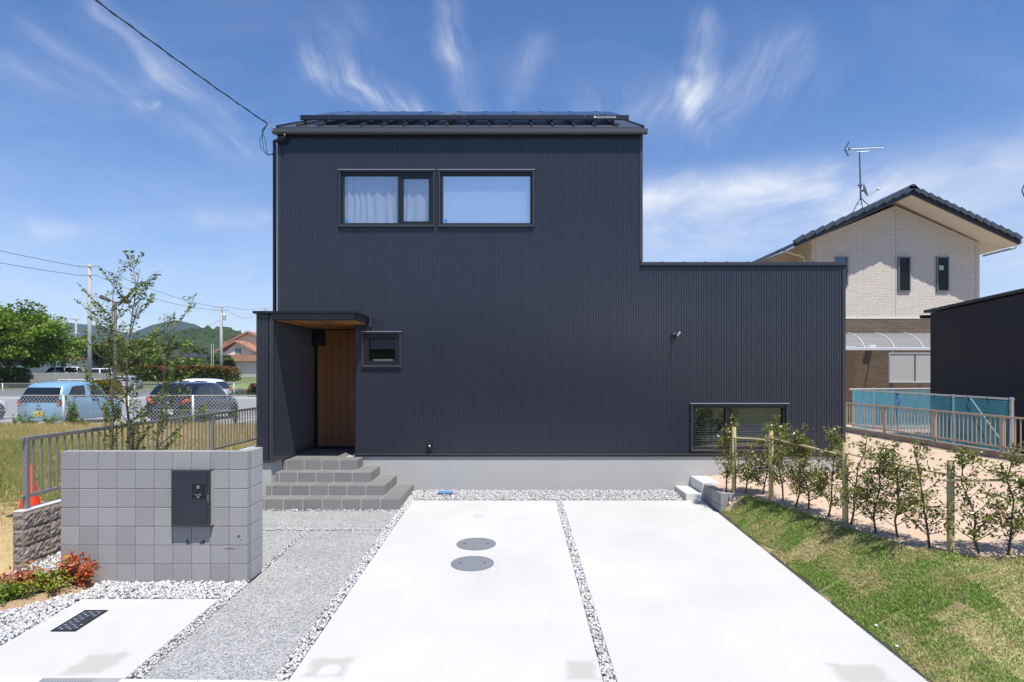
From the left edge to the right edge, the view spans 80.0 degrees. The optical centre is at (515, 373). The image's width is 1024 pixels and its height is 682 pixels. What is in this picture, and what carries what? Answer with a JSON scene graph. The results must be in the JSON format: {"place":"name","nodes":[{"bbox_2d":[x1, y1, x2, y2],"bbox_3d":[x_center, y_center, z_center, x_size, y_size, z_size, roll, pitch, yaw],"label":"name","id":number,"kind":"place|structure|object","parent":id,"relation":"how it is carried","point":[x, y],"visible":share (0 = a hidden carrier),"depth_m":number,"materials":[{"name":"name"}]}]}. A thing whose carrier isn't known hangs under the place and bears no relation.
{"place":"outdoors","nodes":[
{"label":"outdoors","id":0,"kind":"place"},
{"bbox_2d":[1,322,128,367],"bbox_3d":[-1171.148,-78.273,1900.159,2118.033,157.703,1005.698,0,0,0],"label":"mountain","id":1,"kind":"structure","parent":0,"point":[80,327],"depth_m":1795.61,"materials":[{"name":"green plant"}]},
{"bbox_2d":[0,599,217,681],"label":"parking pad","id":2,"kind":"object","parent":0,"point":[119,640],"visible":0.88,"depth_m":5.25,"materials":[{"name":"white concrete"}]},
{"bbox_2d":[50,610,107,631],"bbox_3d":[-4.020,2.277,5.630,0.224,0.025,0.436,0,0,0],"label":"drain grate","id":3,"kind":"object","parent":2,"relation":"on","point":[79,621],"visible":1,"depth_m":5.60,"materials":[{"name":"black"}]},
{"bbox_2d":[26,321,200,372],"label":"mountain","id":4,"kind":"structure","parent":0,"point":[179,326],"depth_m":1399.17,"materials":[{"name":"green plant"}]},
{"bbox_2d":[0,383,249,396],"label":"road","id":5,"kind":"structure","parent":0,"point":[122,385],"depth_m":47.99,"materials":[{"name":"grey asphalt"}]},
{"bbox_2d":[0,420,255,575],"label":"vacant lot","id":6,"kind":"structure","parent":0,"point":[6,552],"depth_m":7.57,"materials":[{"name":"yellow plant"}]},
{"bbox_2d":[6,465,40,516],"bbox_3d":[-6.946,1.665,8.718,0.380,0.705,0.380,0,0,0],"label":"traffic cone","id":7,"kind":"object","parent":6,"relation":"on","point":[34,500],"visible":0.25,"depth_m":8.67,"materials":[{"name":"red"}]},
{"bbox_2d":[64,395,79,423],"bbox_3d":[-14.058,1.168,19.322,0.439,1.006,0.332,0,0,13],"label":"weed","id":8,"kind":"object","parent":6,"relation":"on","point":[73,409],"visible":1,"depth_m":19.30,"materials":[{"name":"green plant"}]},
{"bbox_2d":[0,395,255,424],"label":"chain link fence","id":9,"kind":"object","parent":6,"relation":"on","point":[63,404],"visible":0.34,"depth_m":19.59,"materials":[{"name":"grey metal"}]},
{"bbox_2d":[0,399,255,424],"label":"car park","id":10,"kind":"structure","parent":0,"point":[98,419],"depth_m":28.45,"materials":[{"name":"grey asphalt"}]},
{"bbox_2d":[17,381,121,423],"bbox_3d":[-16.040,1.063,22.196,1.840,1.571,3.448,0,0,0],"label":"blue hatchback","id":11,"kind":"object","parent":10,"relation":"on","point":[64,388],"visible":0.47,"depth_m":20.80,"materials":[{"name":"blue paint"}]},
{"bbox_2d":[99,295,131,399],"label":"street lamp","id":12,"kind":"object","parent":10,"relation":"on","point":[102,297],"visible":0.57,"depth_m":41.92,"materials":[{"name":"grey"}]},
{"bbox_2d":[146,382,237,422],"bbox_3d":[-12.420,1.078,23.767,2.020,1.540,3.996,0,0,0],"label":"navy hatchback","id":13,"kind":"object","parent":10,"relation":"on","point":[203,388],"visible":0.39,"depth_m":22.18,"materials":[{"name":"black paint"}]},
{"bbox_2d":[177,378,231,394],"bbox_3d":[-20.197,1.085,38.000,4.246,1.570,2.040,0,0,0],"label":"white wagon","id":14,"kind":"object","parent":10,"relation":"on","point":[225,386],"visible":0.07,"depth_m":37.81,"materials":[{"name":"white paint"}]},
{"bbox_2d":[0,374,255,390],"bbox_3d":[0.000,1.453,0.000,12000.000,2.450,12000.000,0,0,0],"label":"ground","id":15,"kind":"structure","parent":0,"point":[148,387],"depth_m":86.42,"materials":[{"name":"grey asphalt"}]},
{"bbox_2d":[0,367,31,387],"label":"shrub","id":16,"kind":"object","parent":15,"relation":"on","point":[10,375],"visible":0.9,"depth_m":70.83,"materials":[{"name":"green plant"}]},
{"bbox_2d":[0,298,86,385],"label":"tree","id":17,"kind":"object","parent":15,"relation":"on","point":[38,331],"visible":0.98,"depth_m":74.48,"materials":[{"name":"green plant"}]},
{"bbox_2d":[44,367,82,372],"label":"white van","id":18,"kind":"object","parent":15,"relation":"on","point":[64,370],"visible":0.09,"depth_m":79.49,"materials":[{"name":"white paint"}]},
{"bbox_2d":[18,373,125,387],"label":"concrete wall","id":19,"kind":"structure","parent":15,"relation":"on","point":[42,377],"depth_m":72.00,"materials":[{"name":"grey concrete"}]},
{"bbox_2d":[79,264,98,381],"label":"utility pole","id":20,"kind":"object","parent":15,"relation":"on","point":[89,331],"visible":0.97,"depth_m":64.84,"materials":[{"name":"grey concrete"}]},
{"bbox_2d":[62,335,134,368],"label":"tree","id":21,"kind":"object","parent":15,"relation":"on","point":[97,348],"visible":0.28,"depth_m":97.92,"materials":[{"name":"green plant"}]},
{"bbox_2d":[93,379,124,396],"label":"shrub","id":22,"kind":"object","parent":15,"relation":"on","point":[107,387],"visible":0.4,"depth_m":45.58,"materials":[{"name":"green plant"}]},
{"bbox_2d":[111,339,173,364],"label":"tree","id":23,"kind":"object","parent":15,"relation":"on","point":[154,344],"visible":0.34,"depth_m":95.50,"materials":[{"name":"green plant"}]},
{"bbox_2d":[148,353,184,365],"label":"tree","id":24,"kind":"object","parent":15,"relation":"on","point":[159,361],"visible":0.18,"depth_m":89.33,"materials":[{"name":"green plant"}]},
{"bbox_2d":[128,364,241,381],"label":"hedge","id":25,"kind":"object","parent":15,"relation":"on","point":[215,371],"visible":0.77,"depth_m":79.44,"materials":[{"name":"green plant"}]},
{"bbox_2d":[171,357,218,374],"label":"tree","id":26,"kind":"object","parent":15,"relation":"on","point":[194,360],"visible":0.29,"depth_m":89.50,"materials":[{"name":"green plant"}]},
{"bbox_2d":[211,305,226,377],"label":"utility pole","id":27,"kind":"object","parent":15,"relation":"on","point":[222,316],"visible":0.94,"depth_m":89.82,"materials":[{"name":"grey concrete"}]},
{"bbox_2d":[208,354,236,366],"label":"tree","id":28,"kind":"object","parent":15,"relation":"on","point":[228,360],"visible":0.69,"depth_m":103.31,"materials":[{"name":"green plant"}]},
{"bbox_2d":[846,426,1023,462],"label":"boundary kerb","id":29,"kind":"structure","parent":15,"relation":"on","point":[937,444],"depth_m":14.80,"materials":[{"name":"concrete"}]},
{"bbox_2d":[846,402,1023,451],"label":"yard railing","id":30,"kind":"object","parent":29,"relation":"on","point":[1002,431],"visible":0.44,"depth_m":14.62,"materials":[{"name":"beige metal"}]},
{"bbox_2d":[37,325,244,373],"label":"wooded hill","id":31,"kind":"structure","parent":0,"point":[207,336],"depth_m":388.28,"materials":[{"name":"green plant"}]},
{"bbox_2d":[208,374,255,376],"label":"terrace ground","id":32,"kind":"structure","parent":0,"point":[248,375],"depth_m":110.00,"materials":[{"name":"grey"}]},
{"bbox_2d":[166,348,216,374],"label":"tiled house","id":33,"kind":"structure","parent":32,"relation":"on","point":[186,355],"depth_m":105.56,"materials":[{"name":"green"}]},
{"bbox_2d":[214,331,255,373],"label":"orange roof house","id":34,"kind":"structure","parent":0,"point":[240,349],"depth_m":118.16,"materials":[{"name":"beige"}]},
{"bbox_2d":[141,531,381,680],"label":"path","id":35,"kind":"structure","parent":0,"point":[259,626],"depth_m":5.74,"materials":[{"name":"grey gravel"}]},
{"bbox_2d":[262,531,302,567],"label":"path","id":36,"kind":"structure","parent":0,"point":[275,543],"depth_m":7.98,"materials":[{"name":"grey gravel"}]},
{"bbox_2d":[263,511,396,530],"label":"path","id":37,"kind":"structure","parent":0,"point":[317,520],"depth_m":9.02,"materials":[{"name":"grey gravel"}]},
{"bbox_2d":[3,494,677,680],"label":"plot ground","id":38,"kind":"structure","parent":0,"point":[317,630],"depth_m":5.70,"materials":[{"name":"grey gravel"}]},
{"bbox_2d":[6,551,60,578],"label":"gravel","id":39,"kind":"structure","parent":38,"relation":"on","point":[48,560],"depth_m":7.10,"materials":[{"name":"grey gravel"}]},
{"bbox_2d":[74,260,169,449],"bbox_3d":[-5.135,0.338,8.004,1.032,3.749,1.137,0,0,-41],"label":"young tree","id":40,"kind":"object","parent":38,"relation":"on","point":[111,431],"visible":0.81,"depth_m":7.99,"materials":[{"name":"green plant"}]},
{"bbox_2d":[0,572,248,645],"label":"bed gravel","id":41,"kind":"structure","parent":38,"relation":"on","point":[25,617],"depth_m":6.18,"materials":[{"name":"white gravel"}]},
{"bbox_2d":[0,582,96,614],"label":"soil bed","id":42,"kind":"object","parent":41,"relation":"on","point":[43,596],"visible":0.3,"depth_m":6.12,"materials":[{"name":"beige soil"}]},
{"bbox_2d":[0,574,27,604],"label":"box shrub","id":43,"kind":"object","parent":42,"relation":"on","point":[3,591],"visible":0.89,"depth_m":6.01,"materials":[{"name":"green plant"}]},
{"bbox_2d":[5,580,41,601],"bbox_3d":[-4.910,2.167,6.100,0.332,0.225,0.279,0,0,-31],"label":"box shrub","id":44,"kind":"object","parent":42,"relation":"on","point":[25,594],"visible":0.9,"depth_m":6.08,"materials":[{"name":"green plant"}]},
{"bbox_2d":[0,560,48,588],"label":"nandina","id":45,"kind":"object","parent":42,"relation":"on","point":[23,574],"visible":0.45,"depth_m":6.31,"materials":[{"name":"red plant"}]},
{"bbox_2d":[25,567,76,593],"bbox_3d":[-4.750,2.100,6.261,0.430,0.328,0.343,0,0,16],"label":"box shrub","id":46,"kind":"object","parent":42,"relation":"on","point":[50,582],"visible":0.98,"depth_m":6.22,"materials":[{"name":"green plant"}]},
{"bbox_2d":[44,546,100,586],"bbox_3d":[-4.647,2.048,6.415,0.544,0.422,0.348,0,0,-18],"label":"nandina","id":47,"kind":"object","parent":42,"relation":"on","point":[82,573],"visible":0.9,"depth_m":6.40,"materials":[{"name":"red plant"}]},
{"bbox_2d":[74,250,187,449],"bbox_3d":[-5.118,0.262,8.052,1.391,3.903,0.816,0,0,-17],"label":"young tree","id":48,"kind":"object","parent":38,"relation":"on","point":[135,316],"visible":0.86,"depth_m":8.06,"materials":[{"name":"green plant"}]},
{"bbox_2d":[13,445,255,571],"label":"retaining wall","id":49,"kind":"structure","parent":38,"relation":"on","point":[37,532],"depth_m":7.17,"materials":[{"name":"concrete"}]},
{"bbox_2d":[19,407,255,508],"bbox_3d":[-5.700,1.153,10.610,0.055,0.840,7.180,0,0,0],"label":"boundary railing","id":50,"kind":"object","parent":49,"relation":"on","point":[26,495],"visible":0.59,"depth_m":8.80,"materials":[{"name":"grey metal"}]},
{"bbox_2d":[110,293,210,449],"bbox_3d":[-4.589,0.565,8.047,1.275,3.295,0.914,0,0,0],"label":"young tree","id":51,"kind":"object","parent":38,"relation":"on","point":[183,349],"visible":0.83,"depth_m":8.00,"materials":[{"name":"green plant"}]},
{"bbox_2d":[61,447,262,586],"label":"block wall","id":52,"kind":"structure","parent":38,"relation":"on","point":[116,515],"depth_m":6.57,"materials":[{"name":"grey concrete"}]},
{"bbox_2d":[171,469,213,525],"bbox_3d":[-3.456,1.321,6.514,0.416,0.589,0.098,0,0,0],"label":"parcel box","id":53,"kind":"object","parent":52,"relation":"attached to","point":[192,497],"visible":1,"depth_m":6.47,"materials":[{"name":"grey metal"}]},
{"bbox_2d":[171,471,206,525],"bbox_3d":[-3.470,1.326,6.479,0.379,0.580,0.013,0,0,0],"label":"door","id":54,"kind":"structure","parent":53,"relation":"in","point":[186,510],"depth_m":6.47,"materials":[{"name":"grey metal"}]},
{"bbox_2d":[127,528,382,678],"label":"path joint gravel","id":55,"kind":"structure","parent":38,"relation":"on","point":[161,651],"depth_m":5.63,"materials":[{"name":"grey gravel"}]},
{"bbox_2d":[262,449,413,510],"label":"entrance steps","id":56,"kind":"structure","parent":38,"relation":"on","point":[329,479],"depth_m":9.90,"materials":[{"name":"concrete"}]},
{"bbox_2d":[252,120,846,496],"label":"house","id":57,"kind":"structure","parent":38,"relation":"on","point":[522,314],"depth_m":10.83,"materials":[{"name":"grey metal"}]},
{"bbox_2d":[95,0,277,155],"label":"service cable","id":58,"kind":"object","parent":57,"relation":"attached to","point":[157,45],"visible":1,"depth_m":9.10,"materials":[{"name":"black plastic"}]},
{"bbox_2d":[312,329,354,448],"bbox_3d":[-3.409,0.285,11.950,1.093,2.385,0.220,0,0,0],"label":"front door","id":59,"kind":"structure","parent":57,"relation":"attached to","point":[335,388],"depth_m":12.00,"materials":[{"name":"brown wood"}]},
{"bbox_2d":[345,177,397,222],"bbox_3d":[-2.600,-3.082,10.945,1.022,0.920,0.044,0,0,0],"label":"curtain","id":60,"kind":"object","parent":57,"relation":"hanging from","point":[371,199],"visible":0.88,"depth_m":10.94,"materials":[{"name":"white fabric"}]},
{"bbox_2d":[361,331,401,366],"bbox_3d":[-2.381,-0.431,10.847,0.721,0.637,0.146,0,0,0],"label":"window","id":61,"kind":"structure","parent":57,"relation":"in","point":[366,335],"depth_m":10.83,"materials":[{"name":"black"}]},
{"bbox_2d":[338,169,435,226],"bbox_3d":[-2.290,-3.106,10.847,1.723,1.015,0.146,0,0,0],"label":"window","id":62,"kind":"structure","parent":57,"relation":"in","point":[402,174],"depth_m":10.83,"materials":[{"name":"black"}]},
{"bbox_2d":[404,179,428,220],"bbox_3d":[-1.765,-3.082,10.955,0.610,0.920,0.040,0,0,0],"label":"curtain","id":63,"kind":"object","parent":57,"relation":"hanging from","point":[416,199],"visible":0.66,"depth_m":10.96,"materials":[{"name":"white fabric"}]},
{"bbox_2d":[300,111,628,123],"bbox_3d":[-0.940,-5.048,11.962,6.010,0.871,1.630,0,0,0],"label":"solar array","id":64,"kind":"object","parent":57,"relation":"attached to","point":[448,116],"visible":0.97,"depth_m":11.15,"materials":[{"name":"black glass"}]},
{"bbox_2d":[438,169,534,226],"bbox_3d":[-0.525,-3.106,10.847,1.723,1.015,0.146,0,0,0],"label":"window","id":65,"kind":"structure","parent":57,"relation":"in","point":[466,197],"depth_m":10.87,"materials":[{"name":"black"}]},
{"bbox_2d":[695,410,780,445],"bbox_3d":[3.960,0.959,10.980,1.600,0.689,0.031,0,0,0],"label":"venetian blind","id":66,"kind":"object","parent":57,"relation":"attached to","point":[733,424],"visible":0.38,"depth_m":10.98,"materials":[{"name":"grey metal"}]},
{"bbox_2d":[690,403,789,450],"bbox_3d":[3.958,0.949,10.847,1.746,0.857,0.146,0,0,0],"label":"window","id":67,"kind":"structure","parent":57,"relation":"in","point":[784,406],"depth_m":10.83,"materials":[{"name":"black"}]},
{"bbox_2d":[556,499,615,681],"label":"joint gravel","id":68,"kind":"structure","parent":38,"relation":"on","point":[600,647],"depth_m":6.00,"materials":[{"name":"grey gravel"}]},
{"bbox_2d":[675,486,701,499],"bbox_3d":[2.963,2.086,10.495,0.267,0.185,0.690,0,0,0],"label":"concrete step","id":69,"kind":"object","parent":38,"relation":"on","point":[687,493],"visible":0.68,"depth_m":10.31,"materials":[{"name":"grey concrete"}]},
{"bbox_2d":[691,476,719,500],"bbox_3d":[3.250,1.997,10.498,0.300,0.362,0.685,0,0,0],"label":"concrete step","id":70,"kind":"object","parent":38,"relation":"on","point":[698,483],"visible":0.5,"depth_m":10.36,"materials":[{"name":"grey concrete"}]},
{"bbox_2d":[704,484,739,514],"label":"planter wall","id":71,"kind":"structure","parent":38,"relation":"on","point":[716,499],"depth_m":9.53,"materials":[{"name":"grey concrete"}]},
{"bbox_2d":[271,490,419,680],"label":"edging gravel","id":72,"kind":"structure","parent":0,"point":[337,600],"depth_m":6.04,"materials":[{"name":"grey gravel"}]},
{"bbox_2d":[288,500,602,681],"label":"driveway","id":73,"kind":"structure","parent":0,"point":[415,606],"depth_m":5.88,"materials":[{"name":"white concrete"}]},
{"bbox_2d":[451,556,493,570],"bbox_3d":[-0.510,2.220,7.140,0.504,0.030,0.504,0,0,0],"label":"manhole cover","id":74,"kind":"object","parent":73,"relation":"on","point":[472,563],"visible":1,"depth_m":7.12,"materials":[{"name":"grey plastic"}]},
{"bbox_2d":[456,538,495,550],"bbox_3d":[-0.512,2.192,7.856,0.507,0.030,0.507,0,0,0],"label":"manhole cover","id":75,"kind":"object","parent":73,"relation":"on","point":[474,544],"visible":1,"depth_m":7.82,"materials":[{"name":"grey plastic"}]},
{"bbox_2d":[0,0,1023,333],"label":"sky","id":76,"kind":"structure","parent":0,"point":[750,110],"materials":[{"name":"blue"}]},
{"bbox_2d":[414,489,682,499],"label":"foundation gravel","id":77,"kind":"structure","parent":0,"point":[494,494],"depth_m":10.45,"materials":[{"name":"grey gravel"}]},
{"bbox_2d":[562,500,927,681],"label":"driveway","id":78,"kind":"structure","parent":0,"point":[691,591],"depth_m":5.92,"materials":[{"name":"white concrete"}]},
{"bbox_2d":[708,432,1023,557],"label":"yard","id":79,"kind":"structure","parent":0,"point":[991,546],"depth_m":8.61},
{"bbox_2d":[713,414,744,490],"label":"hedge sapling","id":80,"kind":"object","parent":79,"relation":"on","point":[727,466],"visible":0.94,"depth_m":9.49,"materials":[{"name":"green plant"}]},
{"bbox_2d":[732,427,735,492],"bbox_3d":[3.365,1.427,9.419,0.068,1.202,0.066,0,0,0],"label":"hedge post","id":81,"kind":"object","parent":79,"relation":"on","point":[734,459],"visible":0.78,"depth_m":9.39,"materials":[{"name":"brown wood"}]},
{"bbox_2d":[729,422,771,492],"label":"hedge sapling","id":82,"kind":"object","parent":79,"relation":"on","point":[745,477],"visible":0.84,"depth_m":9.26,"materials":[{"name":"green plant"}]},
{"bbox_2d":[744,423,791,494],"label":"hedge sapling","id":83,"kind":"object","parent":79,"relation":"on","point":[757,479],"visible":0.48,"depth_m":9.06,"materials":[{"name":"green plant"}]},
{"bbox_2d":[768,431,773,499],"bbox_3d":[3.687,1.423,8.820,0.068,1.209,0.066,0,0,0],"label":"hedge post","id":84,"kind":"object","parent":79,"relation":"on","point":[771,488],"visible":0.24,"depth_m":8.79,"materials":[{"name":"brown wood"}]},
{"bbox_2d":[759,415,795,500],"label":"hedge sapling","id":85,"kind":"object","parent":79,"relation":"on","point":[776,460],"visible":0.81,"depth_m":8.58,"materials":[{"name":"green plant"}]},
{"bbox_2d":[773,423,826,506],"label":"hedge sapling","id":86,"kind":"object","parent":79,"relation":"on","point":[803,472],"visible":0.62,"depth_m":8.24,"materials":[{"name":"green plant"}]},
{"bbox_2d":[782,423,830,508],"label":"hedge sapling","id":87,"kind":"object","parent":79,"relation":"on","point":[801,484],"visible":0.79,"depth_m":8.13,"materials":[{"name":"green plant"}]},
{"bbox_2d":[804,423,857,516],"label":"hedge sapling","id":88,"kind":"object","parent":79,"relation":"on","point":[820,476],"visible":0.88,"depth_m":7.62,"materials":[{"name":"green plant"}]},
{"bbox_2d":[842,442,848,523],"bbox_3d":[3.940,1.428,7.297,0.068,1.201,0.066,0,0,0],"label":"hedge post","id":89,"kind":"object","parent":79,"relation":"on","point":[845,511],"visible":0.71,"depth_m":7.27,"materials":[{"name":"brown wood"}]},
{"bbox_2d":[825,434,883,523],"bbox_3d":[4.007,1.256,7.241,0.662,1.109,0.628,0,0,22],"label":"hedge sapling","id":90,"kind":"object","parent":79,"relation":"on","point":[856,475],"visible":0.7,"depth_m":7.20,"materials":[{"name":"green plant"}]},
{"bbox_2d":[839,436,903,532],"bbox_3d":[4.022,1.255,6.864,0.679,1.110,0.662,0,0,27],"label":"hedge sapling","id":91,"kind":"object","parent":79,"relation":"on","point":[864,496],"visible":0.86,"depth_m":6.83,"materials":[{"name":"green plant"}]},
{"bbox_2d":[865,438,939,537],"bbox_3d":[4.192,1.253,6.666,0.650,1.114,0.623,0,0,0],"label":"hedge sapling","id":92,"kind":"object","parent":79,"relation":"on","point":[893,453],"visible":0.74,"depth_m":6.63,"materials":[{"name":"green plant"}]},
{"bbox_2d":[884,431,961,547],"bbox_3d":[4.162,1.198,6.289,0.655,1.223,0.663,0,0,0],"label":"hedge sapling","id":93,"kind":"object","parent":79,"relation":"on","point":[916,486],"visible":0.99,"depth_m":6.25,"materials":[{"name":"green plant"}]},
{"bbox_2d":[947,460,954,552],"bbox_3d":[4.356,1.450,6.113,0.068,1.156,0.066,0,0,0],"label":"hedge post","id":94,"kind":"object","parent":79,"relation":"on","point":[951,534],"visible":0.6,"depth_m":6.09,"materials":[{"name":"brown wood"}]},
{"bbox_2d":[833,450,964,478],"bbox_3d":[4.131,0.979,6.707,0.026,0.103,1.556,0,0,-19],"label":"hedge rail","id":95,"kind":"object","parent":94,"relation":"attached to","point":[895,463],"visible":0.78,"depth_m":6.63,"materials":[{"name":"brown wood"}]},
{"bbox_2d":[922,445,1019,553],"bbox_3d":[4.565,1.242,5.966,0.702,1.139,0.789,0,0,-12],"label":"hedge sapling","id":96,"kind":"object","parent":79,"relation":"on","point":[962,456],"visible":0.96,"depth_m":5.97,"materials":[{"name":"green plant"}]},
{"bbox_2d":[976,440,1023,555],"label":"hedge sapling","id":97,"kind":"object","parent":79,"relation":"on","point":[1012,525],"visible":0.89,"depth_m":5.92,"materials":[{"name":"green plant"}]},
{"bbox_2d":[1000,444,1023,525],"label":"hedge sapling","id":98,"kind":"object","parent":79,"relation":"on","point":[1019,499],"visible":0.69,"depth_m":5.95,"materials":[{"name":"green plant"}]},
{"bbox_2d":[721,492,1023,681],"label":"lawn","id":99,"kind":"structure","parent":0,"point":[735,501],"depth_m":5.66,"materials":[{"name":"plant"}]},
{"bbox_2d":[846,423,1022,453],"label":"neighbour ground","id":100,"kind":"structure","parent":0,"point":[926,428],"depth_m":21.37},
{"bbox_2d":[752,184,1022,422],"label":"neighbour house","id":101,"kind":"structure","parent":100,"relation":"on","point":[910,254],"depth_m":24.00,"materials":[{"name":"beige brick"}]},
{"bbox_2d":[846,350,854,422],"bbox_3d":[12.952,0.483,23.964,0.724,2.949,0.029,0,0,0],"label":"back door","id":102,"kind":"structure","parent":101,"relation":"in","point":[850,354],"depth_m":23.95,"materials":[{"name":"brown"}]},
{"bbox_2d":[845,142,883,211],"bbox_3d":[13.672,-7.715,23.991,1.564,2.853,0.457,0,0,0],"label":"roof antenna","id":103,"kind":"object","parent":101,"relation":"on","point":[864,190],"visible":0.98,"depth_m":23.98,"materials":[{"name":"grey metal"}]},
{"bbox_2d":[846,332,929,424],"bbox_3d":[14.564,0.169,23.307,5.253,3.578,1.334,0,0,0],"label":"carport awning","id":104,"kind":"object","parent":101,"relation":"attached to","point":[908,367],"visible":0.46,"depth_m":22.66,"materials":[{"name":"grey"}]},
{"bbox_2d":[898,257,910,291],"bbox_3d":[15.258,-3.903,23.985,0.488,1.385,0.090,0,0,0],"label":"window","id":105,"kind":"structure","parent":101,"relation":"in","point":[904,263],"depth_m":23.98,"materials":[{"name":"black glass"}]},
{"bbox_2d":[936,257,948,291],"bbox_3d":[16.769,-3.903,23.985,0.488,1.385,0.090,0,0,0],"label":"window","id":106,"kind":"structure","parent":101,"relation":"in","point":[942,276],"depth_m":23.98,"materials":[{"name":"glass"}]},
{"bbox_2d":[849,387,1014,451],"bbox_3d":[11.861,1.228,18.316,3.369,1.501,9.276,0,0,30],"label":"net fence","id":107,"kind":"object","parent":100,"relation":"on","point":[915,398],"visible":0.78,"depth_m":17.43,"materials":[{"name":"teal"}]},
{"bbox_2d":[920,288,1023,453],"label":"black building","id":108,"kind":"structure","parent":0,"point":[977,347],"depth_m":16.36,"materials":[{"name":"black metal"}]},
{"label":"street","id":109,"kind":"structure","parent":0,"visible":0},
{"bbox_2d":[0,677,346,681],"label":"gutter","id":110,"kind":"object","parent":109,"relation":"on","point":[6,679],"visible":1,"depth_m":4.62,"materials":[{"name":"concrete"}]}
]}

